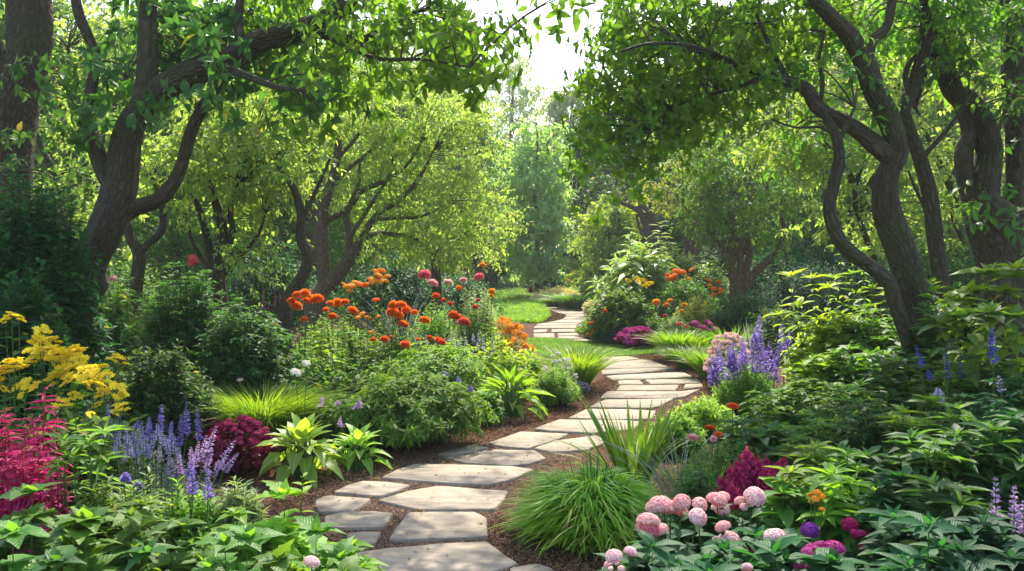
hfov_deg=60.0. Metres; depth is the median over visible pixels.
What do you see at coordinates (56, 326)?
dark shrub
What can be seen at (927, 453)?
upright shoot
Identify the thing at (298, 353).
broadleaf plant
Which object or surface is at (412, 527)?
paving slab
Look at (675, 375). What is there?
paving slab
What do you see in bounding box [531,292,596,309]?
sedge mound
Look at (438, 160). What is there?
tall tree
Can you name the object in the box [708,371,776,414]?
salvia base
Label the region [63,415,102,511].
whorled plant
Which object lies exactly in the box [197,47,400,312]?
tall tree
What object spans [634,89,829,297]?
tall tree
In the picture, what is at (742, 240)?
hedge
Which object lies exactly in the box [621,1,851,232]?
broad tree
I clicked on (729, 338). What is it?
sedum
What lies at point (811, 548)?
hydrangea
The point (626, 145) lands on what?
broad tree
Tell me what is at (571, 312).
paving slab
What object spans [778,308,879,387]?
leafy shrub
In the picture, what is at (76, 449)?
whorled plant
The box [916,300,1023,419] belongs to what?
leaf plant
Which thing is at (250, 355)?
fine shrub
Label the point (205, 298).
airy shrub
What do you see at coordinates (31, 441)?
red plant
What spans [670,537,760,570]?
hydrangea leaves
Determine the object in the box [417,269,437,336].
pink zinnia
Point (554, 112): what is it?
tall tree
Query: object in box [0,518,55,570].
broadleaf plant
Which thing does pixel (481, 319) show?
flower bed foliage
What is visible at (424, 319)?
orange zinnia
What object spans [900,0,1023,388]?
gnarled tree
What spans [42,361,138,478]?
yellow flowers
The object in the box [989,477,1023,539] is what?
flower spikes
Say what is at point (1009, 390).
leafy perennial
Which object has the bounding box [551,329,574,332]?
paving slab
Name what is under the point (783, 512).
leafy perennial
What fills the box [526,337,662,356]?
grass
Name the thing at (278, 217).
broad tree
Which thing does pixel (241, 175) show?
spreading tree
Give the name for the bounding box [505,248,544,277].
hedge
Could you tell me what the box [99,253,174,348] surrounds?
shrub
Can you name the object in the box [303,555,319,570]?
pale pink flower
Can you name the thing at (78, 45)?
broad tree
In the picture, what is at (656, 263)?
plumed plant
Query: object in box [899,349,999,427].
leafy perennial
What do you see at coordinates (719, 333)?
strap tuft
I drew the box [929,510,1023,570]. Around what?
leafy perennial
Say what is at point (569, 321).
paving slab
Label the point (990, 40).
broad tree
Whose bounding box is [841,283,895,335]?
bright tall plant
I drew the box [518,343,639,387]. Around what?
grass tuft
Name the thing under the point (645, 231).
grey stem tree
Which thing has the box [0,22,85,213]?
broad tree
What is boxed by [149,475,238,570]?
narrowleaf plant
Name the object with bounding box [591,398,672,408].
paving slab
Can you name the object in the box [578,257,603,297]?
shrub
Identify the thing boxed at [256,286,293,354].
pink spires
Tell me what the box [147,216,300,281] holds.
hedge
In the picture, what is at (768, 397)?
upright shoot
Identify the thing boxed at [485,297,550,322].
grass
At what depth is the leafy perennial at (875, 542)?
3.74 m
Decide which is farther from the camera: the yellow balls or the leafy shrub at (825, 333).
the yellow balls
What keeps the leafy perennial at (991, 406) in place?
on the soil
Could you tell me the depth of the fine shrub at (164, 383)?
7.07 m
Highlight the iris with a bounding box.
[539,390,709,493]
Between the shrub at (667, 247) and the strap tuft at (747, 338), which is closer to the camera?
the strap tuft at (747, 338)
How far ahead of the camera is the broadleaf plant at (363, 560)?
3.52 m
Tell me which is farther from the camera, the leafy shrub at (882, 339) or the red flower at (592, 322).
the red flower at (592, 322)
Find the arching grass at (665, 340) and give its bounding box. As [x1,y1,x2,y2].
[616,328,720,360]
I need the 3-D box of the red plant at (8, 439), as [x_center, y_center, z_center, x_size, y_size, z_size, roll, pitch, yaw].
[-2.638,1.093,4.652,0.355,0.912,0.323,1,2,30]
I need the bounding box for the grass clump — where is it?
[481,453,673,564]
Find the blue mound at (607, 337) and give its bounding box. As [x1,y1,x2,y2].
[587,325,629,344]
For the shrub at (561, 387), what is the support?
on the soil
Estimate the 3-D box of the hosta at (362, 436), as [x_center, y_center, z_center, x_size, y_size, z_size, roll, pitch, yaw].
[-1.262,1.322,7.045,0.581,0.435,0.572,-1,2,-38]
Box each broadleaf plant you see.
[0,481,76,570]
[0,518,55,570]
[27,504,121,570]
[30,545,86,570]
[101,496,170,570]
[111,537,186,570]
[144,514,224,570]
[190,522,285,570]
[195,505,272,570]
[236,478,334,567]
[242,538,309,570]
[284,514,371,570]
[288,343,308,382]
[300,322,345,391]
[317,535,388,570]
[326,554,370,570]
[337,345,380,390]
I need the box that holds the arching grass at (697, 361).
[666,344,759,379]
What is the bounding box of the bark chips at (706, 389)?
[630,352,715,395]
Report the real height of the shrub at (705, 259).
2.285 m
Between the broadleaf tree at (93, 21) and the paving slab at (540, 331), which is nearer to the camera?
the broadleaf tree at (93, 21)
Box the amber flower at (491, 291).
[475,262,500,354]
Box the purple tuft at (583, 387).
[574,381,589,392]
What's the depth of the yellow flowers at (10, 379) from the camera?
5.88 m
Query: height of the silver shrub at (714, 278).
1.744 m
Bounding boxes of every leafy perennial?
[705,417,802,512]
[718,386,816,455]
[739,476,836,540]
[760,410,859,474]
[769,440,850,498]
[770,377,876,436]
[788,461,880,557]
[808,440,912,510]
[818,391,929,487]
[833,354,935,434]
[847,465,931,554]
[853,517,953,570]
[855,503,983,570]
[859,427,989,509]
[860,510,966,570]
[863,469,1015,536]
[866,393,980,493]
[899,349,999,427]
[905,420,1023,539]
[921,534,1011,570]
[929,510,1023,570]
[932,378,1023,481]
[957,353,1023,441]
[969,407,1023,536]
[974,532,1023,570]
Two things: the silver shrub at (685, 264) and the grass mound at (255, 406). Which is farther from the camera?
the silver shrub at (685, 264)
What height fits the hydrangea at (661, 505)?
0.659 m
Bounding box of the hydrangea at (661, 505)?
[633,494,714,554]
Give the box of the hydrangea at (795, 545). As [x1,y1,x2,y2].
[725,525,812,569]
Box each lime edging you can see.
[643,410,708,458]
[667,392,739,437]
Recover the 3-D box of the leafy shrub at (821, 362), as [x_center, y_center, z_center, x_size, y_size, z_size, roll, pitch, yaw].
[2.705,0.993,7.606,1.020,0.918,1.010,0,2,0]
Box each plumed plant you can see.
[610,227,651,298]
[637,221,679,297]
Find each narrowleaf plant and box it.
[75,456,151,566]
[101,466,174,570]
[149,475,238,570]
[195,475,273,552]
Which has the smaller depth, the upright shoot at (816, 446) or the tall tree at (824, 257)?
the upright shoot at (816, 446)
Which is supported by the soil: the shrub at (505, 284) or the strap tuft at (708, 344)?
the strap tuft at (708, 344)
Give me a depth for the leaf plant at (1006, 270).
6.59 m
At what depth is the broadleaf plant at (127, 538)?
3.62 m
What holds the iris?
on the soil
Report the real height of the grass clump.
0.543 m
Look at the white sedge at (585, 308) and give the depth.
24.95 m
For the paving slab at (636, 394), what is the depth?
10.78 m
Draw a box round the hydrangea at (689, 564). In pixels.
[597,546,743,570]
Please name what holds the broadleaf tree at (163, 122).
on the soil
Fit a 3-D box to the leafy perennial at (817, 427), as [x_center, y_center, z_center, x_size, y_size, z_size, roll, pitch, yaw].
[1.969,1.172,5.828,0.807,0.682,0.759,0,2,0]
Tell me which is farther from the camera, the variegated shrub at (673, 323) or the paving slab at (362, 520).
the variegated shrub at (673, 323)
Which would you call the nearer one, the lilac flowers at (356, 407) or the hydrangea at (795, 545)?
the hydrangea at (795, 545)
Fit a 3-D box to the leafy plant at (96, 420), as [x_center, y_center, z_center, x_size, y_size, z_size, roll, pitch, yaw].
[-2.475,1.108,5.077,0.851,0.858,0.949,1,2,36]
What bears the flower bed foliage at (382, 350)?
on the soil
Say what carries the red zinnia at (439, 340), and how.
on the soil
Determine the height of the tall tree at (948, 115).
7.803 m
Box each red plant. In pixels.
[0,385,76,509]
[0,407,33,540]
[0,445,71,559]
[35,410,81,506]
[40,471,74,537]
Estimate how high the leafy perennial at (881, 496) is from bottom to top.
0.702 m
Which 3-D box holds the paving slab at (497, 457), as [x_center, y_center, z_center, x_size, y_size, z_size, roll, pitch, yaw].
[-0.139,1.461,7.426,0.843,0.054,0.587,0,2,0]
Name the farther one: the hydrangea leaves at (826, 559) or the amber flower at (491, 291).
the amber flower at (491, 291)
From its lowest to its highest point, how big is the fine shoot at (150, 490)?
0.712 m
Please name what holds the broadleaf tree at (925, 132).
on the soil
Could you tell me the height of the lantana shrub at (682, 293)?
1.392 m
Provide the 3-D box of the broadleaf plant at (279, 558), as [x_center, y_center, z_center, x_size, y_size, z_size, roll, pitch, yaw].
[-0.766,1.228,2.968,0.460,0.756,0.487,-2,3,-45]
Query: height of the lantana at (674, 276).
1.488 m
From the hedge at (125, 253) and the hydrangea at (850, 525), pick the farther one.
the hedge at (125, 253)
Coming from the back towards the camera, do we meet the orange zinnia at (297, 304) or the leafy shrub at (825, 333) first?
the orange zinnia at (297, 304)
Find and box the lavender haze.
[98,421,202,512]
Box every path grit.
[311,431,562,550]
[531,356,698,433]
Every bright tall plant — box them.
[763,268,840,386]
[826,242,872,324]
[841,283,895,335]
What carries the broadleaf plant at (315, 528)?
on the soil
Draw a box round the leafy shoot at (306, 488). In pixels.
[288,471,314,548]
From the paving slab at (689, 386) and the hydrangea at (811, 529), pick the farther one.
the paving slab at (689, 386)
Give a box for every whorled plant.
[36,428,131,515]
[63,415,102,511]
[72,417,132,499]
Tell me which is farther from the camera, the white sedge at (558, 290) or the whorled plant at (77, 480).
the white sedge at (558, 290)
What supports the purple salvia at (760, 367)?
on the soil
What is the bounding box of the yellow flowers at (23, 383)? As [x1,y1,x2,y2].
[0,357,41,497]
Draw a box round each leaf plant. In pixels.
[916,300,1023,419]
[931,257,1023,406]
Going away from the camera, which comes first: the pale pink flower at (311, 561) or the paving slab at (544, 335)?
the pale pink flower at (311, 561)
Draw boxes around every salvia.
[96,402,211,512]
[119,465,213,551]
[166,426,238,511]
[707,316,793,416]
[754,313,783,386]
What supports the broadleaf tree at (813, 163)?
on the soil
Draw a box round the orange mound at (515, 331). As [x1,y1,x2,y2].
[483,316,536,363]
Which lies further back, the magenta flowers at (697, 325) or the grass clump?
the magenta flowers at (697, 325)
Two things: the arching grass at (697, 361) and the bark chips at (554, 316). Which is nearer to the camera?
the arching grass at (697, 361)
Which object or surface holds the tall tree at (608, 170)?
on the ground
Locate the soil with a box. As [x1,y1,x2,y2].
[82,301,896,570]
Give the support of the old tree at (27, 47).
on the soil
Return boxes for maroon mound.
[186,417,225,465]
[197,414,280,477]
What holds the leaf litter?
on the soil
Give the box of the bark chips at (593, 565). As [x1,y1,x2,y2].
[486,512,636,570]
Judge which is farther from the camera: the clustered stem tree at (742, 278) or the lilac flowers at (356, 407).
the clustered stem tree at (742, 278)
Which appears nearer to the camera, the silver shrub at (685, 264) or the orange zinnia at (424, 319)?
the orange zinnia at (424, 319)
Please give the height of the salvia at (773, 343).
1.029 m
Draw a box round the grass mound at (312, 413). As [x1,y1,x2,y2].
[237,388,349,438]
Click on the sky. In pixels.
(552, 58)
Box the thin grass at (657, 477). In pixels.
[569,429,779,499]
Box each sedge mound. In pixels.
[530,297,560,306]
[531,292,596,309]
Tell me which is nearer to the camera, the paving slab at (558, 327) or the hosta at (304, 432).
the hosta at (304, 432)
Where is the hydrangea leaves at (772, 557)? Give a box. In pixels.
[731,534,807,570]
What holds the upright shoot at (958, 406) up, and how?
on the soil
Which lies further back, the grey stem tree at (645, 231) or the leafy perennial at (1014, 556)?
the grey stem tree at (645, 231)
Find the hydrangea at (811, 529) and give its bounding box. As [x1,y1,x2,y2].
[797,522,819,541]
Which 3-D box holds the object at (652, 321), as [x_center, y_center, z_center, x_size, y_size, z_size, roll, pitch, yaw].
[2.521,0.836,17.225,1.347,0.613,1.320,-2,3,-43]
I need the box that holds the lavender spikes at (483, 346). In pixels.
[411,326,495,384]
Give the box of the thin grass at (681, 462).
[635,436,787,508]
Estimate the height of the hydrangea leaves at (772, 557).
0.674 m
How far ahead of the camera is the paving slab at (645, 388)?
11.35 m
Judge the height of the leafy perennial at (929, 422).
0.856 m
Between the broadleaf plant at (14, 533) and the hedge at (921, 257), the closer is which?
the broadleaf plant at (14, 533)
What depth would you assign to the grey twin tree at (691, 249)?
21.91 m
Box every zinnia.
[286,288,324,377]
[322,298,358,374]
[370,335,410,376]
[386,300,417,361]
[416,335,445,372]
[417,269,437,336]
[418,316,429,347]
[432,292,462,362]
[444,273,484,355]
[457,317,476,389]
[675,433,720,490]
[693,425,724,478]
[716,402,739,446]
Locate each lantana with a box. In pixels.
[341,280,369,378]
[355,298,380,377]
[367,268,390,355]
[665,267,694,312]
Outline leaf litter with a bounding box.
[288,358,708,567]
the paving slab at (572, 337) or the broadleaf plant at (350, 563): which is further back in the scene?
the paving slab at (572, 337)
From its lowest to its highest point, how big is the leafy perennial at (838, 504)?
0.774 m
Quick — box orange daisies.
[806,489,825,542]
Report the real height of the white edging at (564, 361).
0.564 m
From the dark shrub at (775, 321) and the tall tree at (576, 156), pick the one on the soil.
the dark shrub at (775, 321)
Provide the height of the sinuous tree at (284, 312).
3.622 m
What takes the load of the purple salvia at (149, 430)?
on the soil
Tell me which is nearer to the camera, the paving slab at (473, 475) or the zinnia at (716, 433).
the zinnia at (716, 433)
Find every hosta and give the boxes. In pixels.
[252,412,350,487]
[321,423,393,475]
[475,362,555,420]
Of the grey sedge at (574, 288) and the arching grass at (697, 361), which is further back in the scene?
the grey sedge at (574, 288)
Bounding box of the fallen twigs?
[305,361,702,560]
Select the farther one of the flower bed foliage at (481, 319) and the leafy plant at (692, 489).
the flower bed foliage at (481, 319)
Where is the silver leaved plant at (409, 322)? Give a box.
[336,293,469,351]
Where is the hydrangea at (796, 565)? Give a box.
[793,562,808,569]
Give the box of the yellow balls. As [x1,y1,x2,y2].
[652,299,686,336]
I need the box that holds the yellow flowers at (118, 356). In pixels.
[94,353,152,489]
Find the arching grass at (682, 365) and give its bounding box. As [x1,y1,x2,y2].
[653,344,710,369]
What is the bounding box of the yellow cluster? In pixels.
[625,276,654,317]
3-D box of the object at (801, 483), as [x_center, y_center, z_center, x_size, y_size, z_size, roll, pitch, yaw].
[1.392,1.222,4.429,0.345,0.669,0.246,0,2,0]
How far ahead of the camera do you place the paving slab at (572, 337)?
18.36 m
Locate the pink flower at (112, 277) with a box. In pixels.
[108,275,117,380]
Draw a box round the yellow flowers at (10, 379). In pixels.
[0,311,35,462]
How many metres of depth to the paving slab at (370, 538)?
5.31 m
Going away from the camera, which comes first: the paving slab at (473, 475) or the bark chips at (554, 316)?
the paving slab at (473, 475)
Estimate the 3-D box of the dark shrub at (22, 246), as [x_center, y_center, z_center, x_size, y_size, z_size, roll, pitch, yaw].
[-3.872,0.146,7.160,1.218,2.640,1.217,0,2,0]
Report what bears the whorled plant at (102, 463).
on the soil
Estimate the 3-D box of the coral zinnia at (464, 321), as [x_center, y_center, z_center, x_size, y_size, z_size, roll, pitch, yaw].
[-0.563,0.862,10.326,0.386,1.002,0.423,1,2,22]
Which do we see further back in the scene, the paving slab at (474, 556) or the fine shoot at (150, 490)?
the paving slab at (474, 556)
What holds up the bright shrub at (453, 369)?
on the soil
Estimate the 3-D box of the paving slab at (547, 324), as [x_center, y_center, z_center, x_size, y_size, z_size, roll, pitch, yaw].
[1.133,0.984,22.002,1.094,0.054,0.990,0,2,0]
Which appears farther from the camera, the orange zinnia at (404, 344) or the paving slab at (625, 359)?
the paving slab at (625, 359)
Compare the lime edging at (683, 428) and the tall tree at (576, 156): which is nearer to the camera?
the lime edging at (683, 428)
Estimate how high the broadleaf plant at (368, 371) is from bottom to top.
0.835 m
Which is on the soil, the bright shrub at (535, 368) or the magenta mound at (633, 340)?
the bright shrub at (535, 368)
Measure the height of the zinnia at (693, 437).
0.625 m
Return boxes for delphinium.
[915,345,964,419]
[933,375,1004,436]
[987,328,998,418]
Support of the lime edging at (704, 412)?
on the soil
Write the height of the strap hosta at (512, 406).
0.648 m
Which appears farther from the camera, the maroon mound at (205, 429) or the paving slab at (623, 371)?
the paving slab at (623, 371)
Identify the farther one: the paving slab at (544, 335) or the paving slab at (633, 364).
the paving slab at (544, 335)
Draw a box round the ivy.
[908,278,956,387]
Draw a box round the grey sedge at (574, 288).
[566,285,579,294]
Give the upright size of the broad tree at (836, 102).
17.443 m
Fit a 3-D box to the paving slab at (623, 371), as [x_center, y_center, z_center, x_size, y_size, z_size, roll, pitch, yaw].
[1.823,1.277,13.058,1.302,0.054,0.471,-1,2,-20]
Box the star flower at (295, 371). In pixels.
[290,360,310,456]
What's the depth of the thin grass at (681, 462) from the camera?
5.55 m
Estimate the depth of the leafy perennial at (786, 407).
6.94 m
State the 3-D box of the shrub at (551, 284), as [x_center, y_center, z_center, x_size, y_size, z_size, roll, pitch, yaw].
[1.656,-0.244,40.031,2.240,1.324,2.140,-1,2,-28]
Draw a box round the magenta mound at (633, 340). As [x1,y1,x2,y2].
[612,326,657,346]
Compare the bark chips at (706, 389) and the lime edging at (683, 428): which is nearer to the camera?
the lime edging at (683, 428)
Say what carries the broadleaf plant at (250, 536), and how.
on the soil
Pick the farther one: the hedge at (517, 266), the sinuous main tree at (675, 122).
the hedge at (517, 266)
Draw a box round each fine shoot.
[140,471,165,513]
[156,479,183,532]
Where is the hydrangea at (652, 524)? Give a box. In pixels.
[635,512,668,552]
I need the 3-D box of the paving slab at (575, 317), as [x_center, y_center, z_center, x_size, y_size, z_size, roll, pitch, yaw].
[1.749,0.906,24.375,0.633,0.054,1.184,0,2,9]
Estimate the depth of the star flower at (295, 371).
7.62 m
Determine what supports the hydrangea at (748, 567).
on the soil
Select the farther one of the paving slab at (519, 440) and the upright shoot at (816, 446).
the paving slab at (519, 440)
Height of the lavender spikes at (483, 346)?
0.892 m
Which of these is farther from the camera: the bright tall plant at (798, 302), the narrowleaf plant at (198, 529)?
the bright tall plant at (798, 302)
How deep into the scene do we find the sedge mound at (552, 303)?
29.79 m
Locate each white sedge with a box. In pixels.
[529,284,580,299]
[582,298,592,315]
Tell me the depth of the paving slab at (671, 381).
11.90 m
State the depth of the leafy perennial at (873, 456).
4.74 m
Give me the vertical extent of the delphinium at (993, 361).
1.257 m
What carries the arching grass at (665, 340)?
on the soil
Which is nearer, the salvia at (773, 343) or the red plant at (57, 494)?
the red plant at (57, 494)
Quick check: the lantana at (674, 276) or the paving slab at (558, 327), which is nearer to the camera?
the lantana at (674, 276)
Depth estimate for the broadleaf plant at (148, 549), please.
3.02 m
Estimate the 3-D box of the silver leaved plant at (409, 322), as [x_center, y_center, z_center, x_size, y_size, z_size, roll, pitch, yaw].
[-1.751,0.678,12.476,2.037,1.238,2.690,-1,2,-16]
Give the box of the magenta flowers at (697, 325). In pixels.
[676,319,719,339]
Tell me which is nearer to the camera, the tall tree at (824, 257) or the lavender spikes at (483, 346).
the lavender spikes at (483, 346)
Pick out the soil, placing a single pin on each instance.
(258, 483)
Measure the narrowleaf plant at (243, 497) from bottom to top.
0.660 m
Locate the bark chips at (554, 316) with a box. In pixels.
[543,310,565,322]
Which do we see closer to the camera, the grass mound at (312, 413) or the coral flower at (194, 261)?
the grass mound at (312, 413)
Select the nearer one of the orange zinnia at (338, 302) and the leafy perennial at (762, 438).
the leafy perennial at (762, 438)
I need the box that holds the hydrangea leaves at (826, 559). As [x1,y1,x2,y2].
[794,546,873,570]
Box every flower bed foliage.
[286,313,382,377]
[348,317,425,380]
[407,299,461,358]
[449,282,512,359]
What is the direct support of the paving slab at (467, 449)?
on the soil
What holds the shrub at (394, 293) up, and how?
on the soil
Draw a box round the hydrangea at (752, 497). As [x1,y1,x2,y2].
[698,486,765,553]
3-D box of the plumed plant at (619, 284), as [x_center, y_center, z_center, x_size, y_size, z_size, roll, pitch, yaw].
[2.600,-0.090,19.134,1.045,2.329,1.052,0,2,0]
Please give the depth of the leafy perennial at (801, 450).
4.98 m
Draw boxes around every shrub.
[0,141,121,434]
[0,257,90,448]
[87,267,154,409]
[96,338,226,468]
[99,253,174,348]
[118,260,249,391]
[119,275,183,367]
[159,245,254,382]
[186,290,305,421]
[206,238,347,333]
[326,250,461,329]
[332,366,499,451]
[355,337,512,396]
[420,271,510,322]
[461,333,535,398]
[497,277,519,287]
[507,347,545,388]
[520,269,566,291]
[527,284,534,292]
[527,364,582,407]
[558,256,583,283]
[565,270,582,288]
[576,284,658,336]
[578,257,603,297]
[584,235,678,314]
[638,234,683,269]
[648,274,722,332]
[654,309,692,347]
[656,241,715,300]
[668,292,719,339]
[678,238,736,301]
[694,255,728,313]
[708,286,792,339]
[728,241,826,308]
[741,299,814,360]
[748,249,854,324]
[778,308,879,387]
[778,348,851,406]
[791,243,895,332]
[814,344,910,442]
[829,303,902,367]
[873,324,967,402]
[878,228,980,334]
[936,281,1001,379]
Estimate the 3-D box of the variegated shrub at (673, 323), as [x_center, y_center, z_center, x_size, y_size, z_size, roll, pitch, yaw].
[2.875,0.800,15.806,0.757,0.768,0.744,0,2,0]
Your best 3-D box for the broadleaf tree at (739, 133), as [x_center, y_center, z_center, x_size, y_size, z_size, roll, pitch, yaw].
[5.492,-1.944,20.881,5.057,8.471,3.886,0,2,0]
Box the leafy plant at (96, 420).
[0,408,166,505]
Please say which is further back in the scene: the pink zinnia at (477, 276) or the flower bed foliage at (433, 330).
the pink zinnia at (477, 276)
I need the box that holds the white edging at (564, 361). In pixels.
[540,352,577,397]
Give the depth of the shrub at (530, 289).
38.94 m
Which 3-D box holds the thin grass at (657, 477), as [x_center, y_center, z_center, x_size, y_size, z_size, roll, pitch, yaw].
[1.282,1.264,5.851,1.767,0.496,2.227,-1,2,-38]
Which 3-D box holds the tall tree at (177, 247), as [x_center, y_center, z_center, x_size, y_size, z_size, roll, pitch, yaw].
[-9.138,-3.076,23.897,5.585,8.866,6.016,1,2,18]
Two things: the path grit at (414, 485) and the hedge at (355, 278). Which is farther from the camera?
the hedge at (355, 278)
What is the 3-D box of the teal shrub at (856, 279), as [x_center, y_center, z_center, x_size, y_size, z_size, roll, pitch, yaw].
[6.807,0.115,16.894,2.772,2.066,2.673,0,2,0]
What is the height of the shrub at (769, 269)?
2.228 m
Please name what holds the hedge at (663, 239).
on the ground
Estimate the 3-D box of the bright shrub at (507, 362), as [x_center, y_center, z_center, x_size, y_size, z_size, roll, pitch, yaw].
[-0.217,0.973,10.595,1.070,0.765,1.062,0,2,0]
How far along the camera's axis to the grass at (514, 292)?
38.69 m
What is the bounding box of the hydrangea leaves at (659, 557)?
[593,530,697,570]
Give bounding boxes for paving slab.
[315,495,370,514]
[324,511,392,530]
[334,481,409,497]
[347,532,380,546]
[357,542,517,570]
[378,486,507,511]
[381,464,533,486]
[389,512,487,542]
[438,445,487,456]
[445,449,545,466]
[489,432,567,449]
[510,564,553,570]
[533,325,576,328]
[533,329,546,332]
[534,333,554,337]
[534,419,638,434]
[534,436,603,453]
[536,323,578,325]
[548,319,584,323]
[550,308,575,311]
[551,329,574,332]
[558,333,578,335]
[558,336,585,339]
[559,311,585,313]
[563,316,587,319]
[565,314,586,316]
[569,409,655,420]
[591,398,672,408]
[600,367,673,375]
[600,389,698,399]
[602,359,666,369]
[603,356,638,362]
[607,372,692,380]
[616,385,678,390]
[618,380,642,384]
[645,379,700,384]
[684,384,702,389]
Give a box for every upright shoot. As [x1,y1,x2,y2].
[751,392,788,428]
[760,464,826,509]
[784,438,839,488]
[818,445,876,510]
[825,383,873,440]
[877,403,927,453]
[906,437,973,503]
[928,400,985,492]
[970,420,1018,497]
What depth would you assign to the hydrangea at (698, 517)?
3.94 m
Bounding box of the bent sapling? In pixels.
[732,31,917,357]
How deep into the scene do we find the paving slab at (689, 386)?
11.44 m
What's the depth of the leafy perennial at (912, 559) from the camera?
3.10 m
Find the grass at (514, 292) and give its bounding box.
[451,286,533,298]
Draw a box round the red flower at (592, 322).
[587,309,606,344]
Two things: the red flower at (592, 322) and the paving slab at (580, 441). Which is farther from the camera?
the red flower at (592, 322)
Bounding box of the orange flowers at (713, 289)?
[706,278,723,318]
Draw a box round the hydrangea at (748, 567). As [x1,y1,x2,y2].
[741,563,752,570]
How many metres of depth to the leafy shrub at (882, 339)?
7.95 m
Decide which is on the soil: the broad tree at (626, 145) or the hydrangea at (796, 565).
the hydrangea at (796, 565)
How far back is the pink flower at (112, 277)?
11.04 m
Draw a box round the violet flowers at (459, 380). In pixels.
[443,371,472,442]
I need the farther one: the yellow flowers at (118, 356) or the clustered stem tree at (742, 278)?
the clustered stem tree at (742, 278)
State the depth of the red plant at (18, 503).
4.22 m
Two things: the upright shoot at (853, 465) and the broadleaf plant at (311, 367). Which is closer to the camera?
the upright shoot at (853, 465)
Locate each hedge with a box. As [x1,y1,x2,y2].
[67,224,167,275]
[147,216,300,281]
[311,232,391,297]
[381,247,466,286]
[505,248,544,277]
[577,217,682,277]
[703,222,819,268]
[821,229,952,276]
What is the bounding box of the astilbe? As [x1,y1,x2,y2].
[714,444,791,537]
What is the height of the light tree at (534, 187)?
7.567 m
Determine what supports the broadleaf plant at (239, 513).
on the soil
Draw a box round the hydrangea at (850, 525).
[841,517,869,570]
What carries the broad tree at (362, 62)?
on the ground
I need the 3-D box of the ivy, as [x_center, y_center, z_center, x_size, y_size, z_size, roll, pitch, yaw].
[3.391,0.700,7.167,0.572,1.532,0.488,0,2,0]
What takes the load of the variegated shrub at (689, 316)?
on the soil
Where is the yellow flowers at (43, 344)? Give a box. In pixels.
[18,324,89,456]
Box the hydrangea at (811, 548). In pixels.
[801,540,847,561]
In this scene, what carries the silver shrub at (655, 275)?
on the soil
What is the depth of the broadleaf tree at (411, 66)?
27.93 m
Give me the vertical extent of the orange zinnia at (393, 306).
1.184 m
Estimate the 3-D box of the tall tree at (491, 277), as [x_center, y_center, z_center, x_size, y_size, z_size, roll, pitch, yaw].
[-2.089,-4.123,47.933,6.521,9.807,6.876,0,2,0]
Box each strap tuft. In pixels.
[672,333,724,351]
[696,323,770,353]
[730,318,764,358]
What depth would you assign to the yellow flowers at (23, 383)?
5.45 m
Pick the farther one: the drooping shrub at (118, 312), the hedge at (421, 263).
the hedge at (421, 263)
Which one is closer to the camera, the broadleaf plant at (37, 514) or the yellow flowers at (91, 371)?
the broadleaf plant at (37, 514)
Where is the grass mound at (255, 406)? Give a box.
[140,374,364,452]
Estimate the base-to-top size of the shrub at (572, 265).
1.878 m
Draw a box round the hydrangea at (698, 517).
[674,508,740,555]
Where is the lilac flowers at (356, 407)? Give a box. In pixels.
[316,398,362,459]
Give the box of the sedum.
[703,332,751,387]
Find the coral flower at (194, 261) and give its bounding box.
[186,254,199,293]
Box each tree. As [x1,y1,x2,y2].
[0,0,135,243]
[0,0,141,266]
[0,0,216,266]
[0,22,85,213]
[1,0,596,450]
[33,82,233,371]
[39,4,227,238]
[57,8,281,314]
[91,0,374,319]
[142,61,349,319]
[144,44,353,285]
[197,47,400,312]
[219,116,330,362]
[277,48,441,256]
[298,70,521,348]
[320,46,508,296]
[329,0,490,292]
[376,64,511,277]
[384,178,535,328]
[423,128,527,287]
[477,51,556,277]
[481,117,584,296]
[525,81,591,240]
[543,0,1023,361]
[549,123,622,267]
[565,189,652,295]
[572,109,714,259]
[582,62,683,230]
[584,146,694,303]
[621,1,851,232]
[626,144,735,266]
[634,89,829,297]
[645,21,837,322]
[656,128,821,334]
[721,53,1004,318]
[737,140,944,301]
[746,3,1004,276]
[763,0,1003,246]
[837,39,1004,311]
[851,0,1023,336]
[895,0,1004,226]
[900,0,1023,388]
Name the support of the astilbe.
on the soil
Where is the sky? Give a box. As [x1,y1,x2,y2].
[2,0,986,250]
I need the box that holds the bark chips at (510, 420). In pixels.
[273,376,617,512]
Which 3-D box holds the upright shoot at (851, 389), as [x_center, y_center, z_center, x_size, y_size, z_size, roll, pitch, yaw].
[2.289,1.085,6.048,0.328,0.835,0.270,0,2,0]
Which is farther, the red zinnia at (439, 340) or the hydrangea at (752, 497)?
the red zinnia at (439, 340)
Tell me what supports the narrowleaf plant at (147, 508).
on the soil
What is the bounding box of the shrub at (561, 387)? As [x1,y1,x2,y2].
[527,364,582,407]

